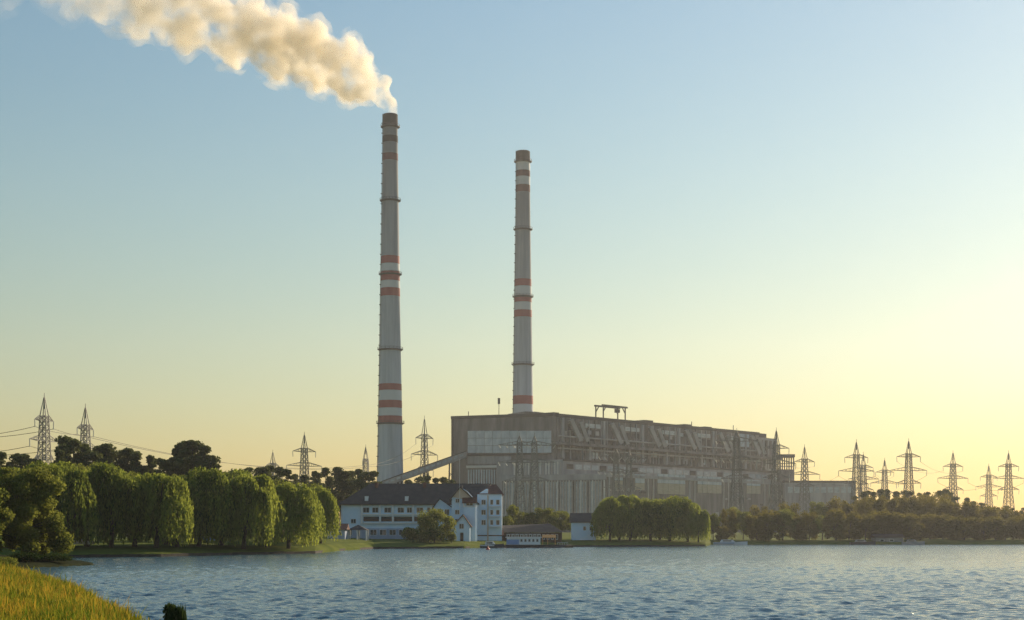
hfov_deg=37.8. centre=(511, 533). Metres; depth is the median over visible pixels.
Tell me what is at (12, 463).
pine tree
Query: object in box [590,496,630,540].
willow tree
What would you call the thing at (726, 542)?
motor boat
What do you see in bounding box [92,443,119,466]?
pine tree
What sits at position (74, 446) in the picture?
pine tree
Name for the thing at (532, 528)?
lakeside pavilion
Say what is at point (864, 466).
power pylon
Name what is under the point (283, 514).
willow tree
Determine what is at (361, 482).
pine tree
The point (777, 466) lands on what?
power pylon
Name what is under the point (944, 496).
shore tree
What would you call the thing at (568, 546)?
quay
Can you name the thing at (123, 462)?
pine tree
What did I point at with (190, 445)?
pine tree
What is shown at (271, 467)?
pine tree
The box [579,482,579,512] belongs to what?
strip window
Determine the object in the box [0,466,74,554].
broadleaf tree
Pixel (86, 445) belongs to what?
pine tree
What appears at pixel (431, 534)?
shrub
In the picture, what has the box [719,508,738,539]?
shore tree
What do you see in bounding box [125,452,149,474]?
pine tree
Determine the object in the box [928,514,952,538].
shore tree
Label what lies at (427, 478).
pine tree
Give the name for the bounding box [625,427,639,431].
strip window
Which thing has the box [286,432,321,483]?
power pylon
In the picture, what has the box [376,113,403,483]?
chimney
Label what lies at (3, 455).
pine tree
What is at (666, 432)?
strip window
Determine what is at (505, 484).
strip window
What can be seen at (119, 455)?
pine tree
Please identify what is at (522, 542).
houseboat
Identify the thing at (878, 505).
shore tree
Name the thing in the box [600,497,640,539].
willow tree
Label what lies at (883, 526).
shore tree
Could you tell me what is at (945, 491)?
pine tree
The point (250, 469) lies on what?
pine tree
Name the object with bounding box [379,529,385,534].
window
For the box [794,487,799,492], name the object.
window
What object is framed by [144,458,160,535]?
pine tree
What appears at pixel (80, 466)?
broadleaf tree
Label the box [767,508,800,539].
shore tree
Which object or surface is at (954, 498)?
pine tree
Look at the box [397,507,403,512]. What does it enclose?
window
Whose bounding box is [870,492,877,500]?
pine tree
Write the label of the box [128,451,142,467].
pine tree
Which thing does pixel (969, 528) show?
shore tree
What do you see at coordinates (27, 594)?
grass
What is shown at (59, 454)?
pine tree
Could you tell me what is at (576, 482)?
strip window
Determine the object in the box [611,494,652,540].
willow tree
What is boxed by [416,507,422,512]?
window
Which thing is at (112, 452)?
pine tree
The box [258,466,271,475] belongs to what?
pine tree
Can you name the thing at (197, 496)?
willow tree
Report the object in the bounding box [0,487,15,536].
broadleaf tree
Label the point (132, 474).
broadleaf tree
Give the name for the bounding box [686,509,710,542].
willow tree
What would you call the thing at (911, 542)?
motor boat
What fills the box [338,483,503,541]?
lakeside hotel
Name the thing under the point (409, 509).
window
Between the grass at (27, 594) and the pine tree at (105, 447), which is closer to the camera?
the grass at (27, 594)
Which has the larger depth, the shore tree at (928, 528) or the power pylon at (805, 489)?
the power pylon at (805, 489)
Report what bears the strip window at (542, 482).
in the power station
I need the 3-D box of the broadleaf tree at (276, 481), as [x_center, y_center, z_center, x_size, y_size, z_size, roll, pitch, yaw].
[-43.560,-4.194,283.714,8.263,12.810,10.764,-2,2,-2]
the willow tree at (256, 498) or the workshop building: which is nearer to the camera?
the willow tree at (256, 498)
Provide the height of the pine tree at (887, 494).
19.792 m
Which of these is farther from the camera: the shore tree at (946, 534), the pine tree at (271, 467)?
the shore tree at (946, 534)
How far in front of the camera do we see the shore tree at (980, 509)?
545.65 m
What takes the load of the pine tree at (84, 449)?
on the ground at (127, 547)
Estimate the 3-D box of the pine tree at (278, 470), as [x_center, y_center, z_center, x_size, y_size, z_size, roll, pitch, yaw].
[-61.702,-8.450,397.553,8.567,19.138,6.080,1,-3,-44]
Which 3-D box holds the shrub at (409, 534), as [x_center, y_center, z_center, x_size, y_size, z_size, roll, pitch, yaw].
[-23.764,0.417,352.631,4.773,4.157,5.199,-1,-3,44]
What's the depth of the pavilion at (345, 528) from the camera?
352.00 m
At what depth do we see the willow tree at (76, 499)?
216.62 m
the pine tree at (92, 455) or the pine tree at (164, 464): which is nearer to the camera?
the pine tree at (92, 455)
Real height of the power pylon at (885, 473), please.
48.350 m
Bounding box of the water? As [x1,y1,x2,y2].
[29,544,1023,619]
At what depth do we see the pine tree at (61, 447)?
343.83 m
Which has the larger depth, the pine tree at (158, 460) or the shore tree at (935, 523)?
the shore tree at (935, 523)
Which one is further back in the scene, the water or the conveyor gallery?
the conveyor gallery
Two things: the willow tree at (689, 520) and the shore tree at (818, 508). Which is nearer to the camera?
the willow tree at (689, 520)
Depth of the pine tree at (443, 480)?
465.08 m
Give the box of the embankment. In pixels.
[68,545,704,557]
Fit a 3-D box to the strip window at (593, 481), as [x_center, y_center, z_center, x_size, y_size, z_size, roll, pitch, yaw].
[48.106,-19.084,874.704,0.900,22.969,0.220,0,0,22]
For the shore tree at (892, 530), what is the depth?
484.68 m
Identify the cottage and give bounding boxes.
[569,513,595,539]
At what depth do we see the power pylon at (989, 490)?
929.68 m
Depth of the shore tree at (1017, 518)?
488.47 m
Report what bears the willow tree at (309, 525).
on the ground at (127, 547)
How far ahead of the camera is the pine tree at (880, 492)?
604.16 m
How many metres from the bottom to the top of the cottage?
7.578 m
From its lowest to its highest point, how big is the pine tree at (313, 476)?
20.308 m
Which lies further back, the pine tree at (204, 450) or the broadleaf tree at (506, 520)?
the broadleaf tree at (506, 520)
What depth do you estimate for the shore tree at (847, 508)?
558.68 m
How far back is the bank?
153.82 m
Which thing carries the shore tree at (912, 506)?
on the ground at (127, 547)
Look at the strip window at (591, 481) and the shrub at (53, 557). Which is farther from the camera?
the strip window at (591, 481)
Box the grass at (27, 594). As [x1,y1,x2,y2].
[0,560,161,619]
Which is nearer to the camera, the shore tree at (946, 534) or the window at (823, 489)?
the shore tree at (946, 534)
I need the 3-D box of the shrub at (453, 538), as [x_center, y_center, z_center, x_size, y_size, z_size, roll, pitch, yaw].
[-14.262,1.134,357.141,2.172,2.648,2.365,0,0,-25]
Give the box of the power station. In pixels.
[451,398,782,532]
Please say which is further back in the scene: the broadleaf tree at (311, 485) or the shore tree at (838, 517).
the shore tree at (838, 517)
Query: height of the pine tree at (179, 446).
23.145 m
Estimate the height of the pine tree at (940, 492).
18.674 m
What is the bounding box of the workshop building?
[782,481,856,532]
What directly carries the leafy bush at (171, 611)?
in the water
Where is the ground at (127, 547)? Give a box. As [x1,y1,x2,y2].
[0,532,1023,556]
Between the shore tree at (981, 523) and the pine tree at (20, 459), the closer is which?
the pine tree at (20, 459)
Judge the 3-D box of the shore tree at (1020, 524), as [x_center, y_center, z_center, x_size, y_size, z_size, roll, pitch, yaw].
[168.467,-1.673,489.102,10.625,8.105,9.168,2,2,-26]
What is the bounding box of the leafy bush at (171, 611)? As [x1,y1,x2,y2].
[162,602,186,619]
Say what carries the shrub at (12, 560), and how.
on the bank
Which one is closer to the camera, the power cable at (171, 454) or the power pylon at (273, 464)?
the power cable at (171, 454)
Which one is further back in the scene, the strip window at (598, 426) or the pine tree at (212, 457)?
the strip window at (598, 426)
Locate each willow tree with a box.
[0,459,88,543]
[41,463,98,545]
[68,469,127,546]
[74,461,151,546]
[97,471,172,546]
[121,473,193,547]
[141,479,209,546]
[162,466,241,546]
[179,468,259,545]
[207,472,279,548]
[236,481,303,546]
[255,482,321,548]
[284,499,326,544]
[310,485,341,542]
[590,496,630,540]
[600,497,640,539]
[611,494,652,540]
[628,498,669,540]
[646,495,692,540]
[666,501,704,541]
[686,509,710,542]
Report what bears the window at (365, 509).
in the lakeside hotel
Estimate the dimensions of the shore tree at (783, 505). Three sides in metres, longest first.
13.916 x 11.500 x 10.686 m
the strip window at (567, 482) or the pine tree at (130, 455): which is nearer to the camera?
the pine tree at (130, 455)
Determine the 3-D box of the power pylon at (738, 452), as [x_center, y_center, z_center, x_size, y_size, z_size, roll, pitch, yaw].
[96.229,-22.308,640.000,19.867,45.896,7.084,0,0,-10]
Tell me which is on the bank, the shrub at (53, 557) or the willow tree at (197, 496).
the shrub at (53, 557)
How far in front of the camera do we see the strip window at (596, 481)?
874.06 m
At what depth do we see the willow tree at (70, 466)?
224.79 m
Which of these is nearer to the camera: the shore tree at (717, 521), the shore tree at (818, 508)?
the shore tree at (717, 521)
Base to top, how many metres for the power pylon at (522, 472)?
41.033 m
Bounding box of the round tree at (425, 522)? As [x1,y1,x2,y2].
[414,507,456,542]
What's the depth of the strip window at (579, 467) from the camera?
898.51 m
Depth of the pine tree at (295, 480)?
468.13 m
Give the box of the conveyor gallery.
[382,451,466,483]
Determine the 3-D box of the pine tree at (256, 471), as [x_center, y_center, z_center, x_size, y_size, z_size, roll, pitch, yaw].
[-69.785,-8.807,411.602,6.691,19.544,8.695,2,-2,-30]
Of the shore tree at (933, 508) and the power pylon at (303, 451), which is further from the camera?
the power pylon at (303, 451)
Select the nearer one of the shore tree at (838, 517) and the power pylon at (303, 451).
the shore tree at (838, 517)
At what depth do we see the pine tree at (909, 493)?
607.26 m
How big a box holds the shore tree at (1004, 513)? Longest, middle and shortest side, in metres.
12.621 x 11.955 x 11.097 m
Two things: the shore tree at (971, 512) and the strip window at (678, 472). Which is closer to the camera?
the shore tree at (971, 512)
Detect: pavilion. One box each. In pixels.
[326,524,349,538]
[478,524,562,542]
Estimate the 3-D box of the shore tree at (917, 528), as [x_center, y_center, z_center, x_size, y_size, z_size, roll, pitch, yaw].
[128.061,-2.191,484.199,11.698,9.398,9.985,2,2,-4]
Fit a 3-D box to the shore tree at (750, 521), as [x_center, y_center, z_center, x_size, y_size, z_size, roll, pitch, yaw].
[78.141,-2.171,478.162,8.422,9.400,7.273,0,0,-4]
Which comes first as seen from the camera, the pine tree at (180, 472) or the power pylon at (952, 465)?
the pine tree at (180, 472)
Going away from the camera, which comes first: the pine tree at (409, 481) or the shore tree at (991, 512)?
the pine tree at (409, 481)
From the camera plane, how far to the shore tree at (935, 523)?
492.61 m
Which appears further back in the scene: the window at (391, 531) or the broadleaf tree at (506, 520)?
the broadleaf tree at (506, 520)
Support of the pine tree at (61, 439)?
on the ground at (127, 547)
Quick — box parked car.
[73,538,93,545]
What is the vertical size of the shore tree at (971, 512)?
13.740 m
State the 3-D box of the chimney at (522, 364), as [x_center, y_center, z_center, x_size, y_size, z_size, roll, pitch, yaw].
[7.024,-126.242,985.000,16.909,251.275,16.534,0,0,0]
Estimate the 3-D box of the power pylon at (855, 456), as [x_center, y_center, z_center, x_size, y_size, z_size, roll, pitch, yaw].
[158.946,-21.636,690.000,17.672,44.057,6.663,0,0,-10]
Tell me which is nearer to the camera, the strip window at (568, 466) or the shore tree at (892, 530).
the shore tree at (892, 530)
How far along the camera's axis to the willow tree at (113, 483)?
224.28 m
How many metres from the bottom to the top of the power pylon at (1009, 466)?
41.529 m
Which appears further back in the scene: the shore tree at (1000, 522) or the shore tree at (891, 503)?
the shore tree at (891, 503)
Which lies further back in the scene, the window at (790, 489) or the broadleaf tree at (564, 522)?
the window at (790, 489)
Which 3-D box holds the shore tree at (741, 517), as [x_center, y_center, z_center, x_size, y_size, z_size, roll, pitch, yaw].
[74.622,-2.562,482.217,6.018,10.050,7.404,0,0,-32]
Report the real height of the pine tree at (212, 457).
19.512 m
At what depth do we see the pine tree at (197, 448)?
342.25 m
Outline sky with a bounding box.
[0,0,1023,516]
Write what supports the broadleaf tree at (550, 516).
on the ground at (127, 547)
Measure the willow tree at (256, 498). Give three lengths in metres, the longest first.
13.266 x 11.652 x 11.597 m
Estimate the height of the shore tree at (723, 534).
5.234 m
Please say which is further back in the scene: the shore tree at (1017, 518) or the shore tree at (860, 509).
the shore tree at (860, 509)
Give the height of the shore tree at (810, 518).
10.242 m
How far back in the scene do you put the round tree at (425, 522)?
354.51 m
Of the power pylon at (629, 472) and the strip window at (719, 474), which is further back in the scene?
the strip window at (719, 474)
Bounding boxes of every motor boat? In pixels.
[480,541,503,547]
[713,540,746,544]
[849,540,875,544]
[902,540,924,544]
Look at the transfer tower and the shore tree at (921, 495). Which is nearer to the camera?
the shore tree at (921, 495)
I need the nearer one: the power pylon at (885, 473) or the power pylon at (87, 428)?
the power pylon at (87, 428)
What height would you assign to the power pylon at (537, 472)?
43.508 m
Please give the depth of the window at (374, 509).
384.94 m
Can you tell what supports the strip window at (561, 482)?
in the power station
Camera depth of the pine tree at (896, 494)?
598.94 m
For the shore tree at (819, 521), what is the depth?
482.38 m
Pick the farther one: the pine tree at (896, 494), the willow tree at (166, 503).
the pine tree at (896, 494)
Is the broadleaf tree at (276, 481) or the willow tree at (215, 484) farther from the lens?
the broadleaf tree at (276, 481)
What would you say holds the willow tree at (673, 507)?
on the ground at (127, 547)
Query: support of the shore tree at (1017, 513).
on the ground at (127, 547)
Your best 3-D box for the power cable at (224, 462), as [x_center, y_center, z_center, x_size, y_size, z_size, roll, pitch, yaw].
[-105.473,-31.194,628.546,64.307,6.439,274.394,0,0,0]
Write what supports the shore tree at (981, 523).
on the ground at (127, 547)
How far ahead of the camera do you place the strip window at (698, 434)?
1018.65 m
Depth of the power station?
922.00 m
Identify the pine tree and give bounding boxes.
[0,451,7,469]
[2,453,22,468]
[12,455,29,468]
[51,449,67,462]
[52,443,71,463]
[53,435,74,462]
[63,438,87,463]
[74,443,90,457]
[78,447,91,460]
[83,450,102,466]
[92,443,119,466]
[95,443,118,466]
[102,449,118,533]
[115,450,122,461]
[116,447,133,536]
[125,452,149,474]
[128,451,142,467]
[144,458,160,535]
[146,455,156,475]
[153,459,174,474]
[156,458,167,475]
[162,448,178,472]
[167,440,186,476]
[174,440,207,472]
[177,447,198,476]
[183,440,204,476]
[190,445,221,470]
[206,455,220,470]
[243,467,254,474]
[252,467,260,475]
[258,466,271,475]
[265,465,282,481]
[271,466,285,476]
[282,469,299,484]
[291,474,298,483]
[299,474,309,484]
[309,471,320,534]
[313,472,325,487]
[320,467,337,533]
[329,467,345,506]
[336,470,355,508]
[344,471,359,496]
[350,469,362,490]
[352,471,372,494]
[360,471,382,488]
[404,479,413,483]
[413,476,424,483]
[422,475,431,483]
[432,478,440,483]
[438,477,449,483]
[851,496,858,513]
[860,491,868,502]
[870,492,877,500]
[875,489,885,501]
[884,489,890,500]
[892,491,899,498]
[904,491,914,512]
[935,490,943,498]
[942,489,948,498]
[948,492,956,501]
[951,496,959,508]
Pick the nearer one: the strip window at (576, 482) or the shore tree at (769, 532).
the shore tree at (769, 532)
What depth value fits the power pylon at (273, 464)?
820.10 m
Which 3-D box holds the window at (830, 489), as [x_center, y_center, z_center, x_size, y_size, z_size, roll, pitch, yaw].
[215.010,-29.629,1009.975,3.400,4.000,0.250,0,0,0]
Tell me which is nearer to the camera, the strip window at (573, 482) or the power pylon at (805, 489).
the power pylon at (805, 489)
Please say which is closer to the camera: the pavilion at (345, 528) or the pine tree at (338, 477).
the pavilion at (345, 528)
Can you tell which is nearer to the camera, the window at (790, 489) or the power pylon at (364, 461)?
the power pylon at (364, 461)
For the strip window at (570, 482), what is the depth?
880.06 m
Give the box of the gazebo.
[348,525,368,539]
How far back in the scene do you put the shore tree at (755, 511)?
559.02 m
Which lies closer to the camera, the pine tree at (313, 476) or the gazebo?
the gazebo
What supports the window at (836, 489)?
in the workshop building
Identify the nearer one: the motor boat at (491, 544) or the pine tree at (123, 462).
the pine tree at (123, 462)
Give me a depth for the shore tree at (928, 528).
491.97 m
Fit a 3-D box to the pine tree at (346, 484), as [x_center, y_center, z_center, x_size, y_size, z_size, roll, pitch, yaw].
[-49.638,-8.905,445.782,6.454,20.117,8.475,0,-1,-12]
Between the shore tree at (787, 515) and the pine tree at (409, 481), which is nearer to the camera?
the pine tree at (409, 481)
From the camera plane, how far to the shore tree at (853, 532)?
481.88 m
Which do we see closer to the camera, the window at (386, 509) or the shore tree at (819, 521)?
the window at (386, 509)
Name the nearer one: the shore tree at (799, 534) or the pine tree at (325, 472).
the pine tree at (325, 472)
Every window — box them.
[363,507,368,512]
[370,529,376,534]
[372,507,378,512]
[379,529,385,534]
[384,507,390,512]
[389,529,395,534]
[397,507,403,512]
[407,507,411,512]
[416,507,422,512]
[505,484,505,515]
[541,482,542,508]
[561,482,562,518]
[566,464,573,468]
[567,482,567,511]
[570,482,570,512]
[573,482,573,512]
[575,464,581,469]
[576,482,576,512]
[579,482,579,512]
[582,482,582,512]
[583,465,589,469]
[585,423,600,428]
[585,482,585,512]
[588,482,588,512]
[590,481,591,512]
[593,481,594,511]
[596,481,597,508]
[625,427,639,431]
[661,469,667,473]
[662,430,674,434]
[676,470,681,474]
[697,433,709,437]
[697,471,702,475]
[717,472,722,476]
[788,487,792,492]
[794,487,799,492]
[814,487,818,492]
[821,487,825,492]
[828,487,832,492]
[834,487,838,492]
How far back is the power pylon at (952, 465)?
769.45 m
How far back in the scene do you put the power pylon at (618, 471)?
689.44 m
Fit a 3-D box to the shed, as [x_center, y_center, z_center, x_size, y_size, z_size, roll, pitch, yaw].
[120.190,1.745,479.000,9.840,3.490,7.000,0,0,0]
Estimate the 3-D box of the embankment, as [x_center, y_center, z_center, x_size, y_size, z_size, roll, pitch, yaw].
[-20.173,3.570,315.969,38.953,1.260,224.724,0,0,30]
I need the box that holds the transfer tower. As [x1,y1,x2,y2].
[776,454,794,480]
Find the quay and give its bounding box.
[504,544,572,547]
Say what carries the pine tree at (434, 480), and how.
on the ground at (127, 547)
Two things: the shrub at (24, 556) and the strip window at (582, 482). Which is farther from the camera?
the strip window at (582, 482)
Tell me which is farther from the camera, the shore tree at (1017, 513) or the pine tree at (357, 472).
the shore tree at (1017, 513)
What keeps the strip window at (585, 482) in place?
in the power station
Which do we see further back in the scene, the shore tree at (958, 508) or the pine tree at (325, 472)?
the shore tree at (958, 508)
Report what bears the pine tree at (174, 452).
on the ground at (127, 547)
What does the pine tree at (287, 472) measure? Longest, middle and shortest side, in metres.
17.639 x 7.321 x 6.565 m
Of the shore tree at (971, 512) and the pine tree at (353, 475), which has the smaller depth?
the pine tree at (353, 475)
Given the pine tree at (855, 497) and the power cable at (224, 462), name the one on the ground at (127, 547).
the pine tree at (855, 497)
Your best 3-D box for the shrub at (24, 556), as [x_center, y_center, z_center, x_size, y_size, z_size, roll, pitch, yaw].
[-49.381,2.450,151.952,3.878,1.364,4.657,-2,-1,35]
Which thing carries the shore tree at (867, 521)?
on the ground at (127, 547)
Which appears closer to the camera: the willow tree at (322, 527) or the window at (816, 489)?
the willow tree at (322, 527)
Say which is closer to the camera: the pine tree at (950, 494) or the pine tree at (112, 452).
the pine tree at (112, 452)
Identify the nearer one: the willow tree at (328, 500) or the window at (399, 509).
the willow tree at (328, 500)
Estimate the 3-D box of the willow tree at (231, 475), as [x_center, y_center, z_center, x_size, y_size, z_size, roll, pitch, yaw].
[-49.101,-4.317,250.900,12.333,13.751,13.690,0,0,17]
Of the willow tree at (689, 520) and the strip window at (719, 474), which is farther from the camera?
the strip window at (719, 474)
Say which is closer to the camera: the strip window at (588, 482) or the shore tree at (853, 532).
the shore tree at (853, 532)
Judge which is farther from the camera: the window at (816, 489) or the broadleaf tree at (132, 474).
the window at (816, 489)
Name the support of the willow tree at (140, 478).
on the ground at (127, 547)
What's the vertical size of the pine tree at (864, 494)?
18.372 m
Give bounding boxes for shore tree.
[707,513,721,539]
[713,526,729,540]
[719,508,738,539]
[720,506,740,529]
[735,511,753,539]
[743,513,769,539]
[749,505,767,532]
[752,509,787,540]
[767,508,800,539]
[778,501,800,535]
[786,515,808,539]
[799,510,819,539]
[809,501,828,523]
[813,515,832,539]
[821,508,849,539]
[825,495,847,535]
[837,511,861,539]
[840,500,862,533]
[853,513,878,539]
[856,496,875,528]
[864,509,891,538]
[865,494,889,515]
[875,512,894,533]
[877,495,897,512]
[887,511,916,539]
[891,513,925,539]
[894,494,926,517]
[912,517,933,538]
[913,494,930,507]
[914,495,944,536]
[919,512,941,538]
[925,492,950,535]
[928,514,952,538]
[934,498,955,517]
[940,516,970,539]
[946,515,982,539]
[953,501,976,518]
[961,501,980,524]
[971,516,1000,539]
[976,504,990,518]
[980,506,999,518]
[982,516,1008,539]
[993,517,1021,539]
[996,506,1012,532]
[1011,510,1023,521]
[1011,516,1023,539]
[1014,516,1023,538]
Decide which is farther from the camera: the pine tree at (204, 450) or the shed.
the shed
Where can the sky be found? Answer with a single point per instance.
(803, 220)
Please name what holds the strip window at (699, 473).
in the power station
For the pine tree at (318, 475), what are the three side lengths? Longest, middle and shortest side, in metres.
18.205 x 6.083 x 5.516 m
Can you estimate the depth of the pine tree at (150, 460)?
348.66 m
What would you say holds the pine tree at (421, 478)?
on the ground at (127, 547)
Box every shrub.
[0,556,18,566]
[6,551,43,561]
[33,553,75,561]
[401,527,422,541]
[421,528,439,543]
[448,533,456,542]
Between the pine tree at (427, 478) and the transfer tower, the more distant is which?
the transfer tower
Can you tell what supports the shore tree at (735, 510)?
on the ground at (127, 547)
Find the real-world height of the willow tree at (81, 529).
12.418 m
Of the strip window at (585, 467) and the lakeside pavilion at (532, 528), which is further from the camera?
the strip window at (585, 467)
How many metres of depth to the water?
101.72 m
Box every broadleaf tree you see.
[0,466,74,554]
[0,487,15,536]
[74,462,90,471]
[126,471,146,535]
[273,478,294,541]
[303,482,331,524]
[502,515,513,532]
[506,504,524,532]
[520,512,539,532]
[534,507,562,532]
[554,511,570,532]
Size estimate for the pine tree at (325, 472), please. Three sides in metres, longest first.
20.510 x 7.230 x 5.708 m
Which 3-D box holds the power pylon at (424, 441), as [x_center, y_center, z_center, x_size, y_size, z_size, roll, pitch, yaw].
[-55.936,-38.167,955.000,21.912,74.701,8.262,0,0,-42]
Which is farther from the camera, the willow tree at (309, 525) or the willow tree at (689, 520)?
the willow tree at (689, 520)
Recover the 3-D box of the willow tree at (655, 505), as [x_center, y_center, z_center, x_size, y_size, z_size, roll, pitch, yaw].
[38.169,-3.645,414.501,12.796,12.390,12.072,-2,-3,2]
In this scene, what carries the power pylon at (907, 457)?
on the ground at (127, 547)
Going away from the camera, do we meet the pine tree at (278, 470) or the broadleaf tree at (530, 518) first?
the pine tree at (278, 470)
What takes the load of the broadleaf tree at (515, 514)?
on the ground at (127, 547)
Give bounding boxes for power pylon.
[29,393,58,464]
[77,403,93,461]
[266,452,282,478]
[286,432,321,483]
[362,447,368,482]
[411,415,437,483]
[498,433,540,532]
[513,433,555,532]
[598,449,633,496]
[611,451,646,499]
[714,431,758,534]
[756,429,795,517]
[791,444,819,515]
[838,439,871,503]
[848,454,878,500]
[870,458,898,501]
[890,438,926,497]
[940,453,967,502]
[976,466,1001,506]
[995,450,1023,511]
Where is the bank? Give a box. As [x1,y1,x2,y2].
[0,555,93,568]
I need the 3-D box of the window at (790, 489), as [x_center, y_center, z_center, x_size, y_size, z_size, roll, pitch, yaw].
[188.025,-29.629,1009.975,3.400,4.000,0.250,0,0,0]
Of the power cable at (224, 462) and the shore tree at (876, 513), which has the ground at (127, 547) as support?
the shore tree at (876, 513)
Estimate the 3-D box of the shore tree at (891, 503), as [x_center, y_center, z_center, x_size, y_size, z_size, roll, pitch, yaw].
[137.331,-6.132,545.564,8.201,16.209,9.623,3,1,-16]
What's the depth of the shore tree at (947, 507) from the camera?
533.27 m
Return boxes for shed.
[870,534,904,541]
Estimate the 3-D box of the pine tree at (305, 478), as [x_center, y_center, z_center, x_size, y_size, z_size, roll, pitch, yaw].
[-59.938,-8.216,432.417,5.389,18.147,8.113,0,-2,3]
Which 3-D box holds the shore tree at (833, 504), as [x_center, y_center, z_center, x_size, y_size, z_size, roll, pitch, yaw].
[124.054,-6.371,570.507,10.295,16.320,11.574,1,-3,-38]
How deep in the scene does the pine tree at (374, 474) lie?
416.66 m
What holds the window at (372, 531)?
in the lakeside hotel
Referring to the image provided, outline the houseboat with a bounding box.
[505,534,565,547]
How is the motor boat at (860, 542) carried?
on the water
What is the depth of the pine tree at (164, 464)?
341.94 m
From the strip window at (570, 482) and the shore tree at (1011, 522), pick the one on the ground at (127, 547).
the shore tree at (1011, 522)
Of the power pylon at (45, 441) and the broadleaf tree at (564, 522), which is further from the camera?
the power pylon at (45, 441)
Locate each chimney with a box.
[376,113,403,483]
[511,150,533,412]

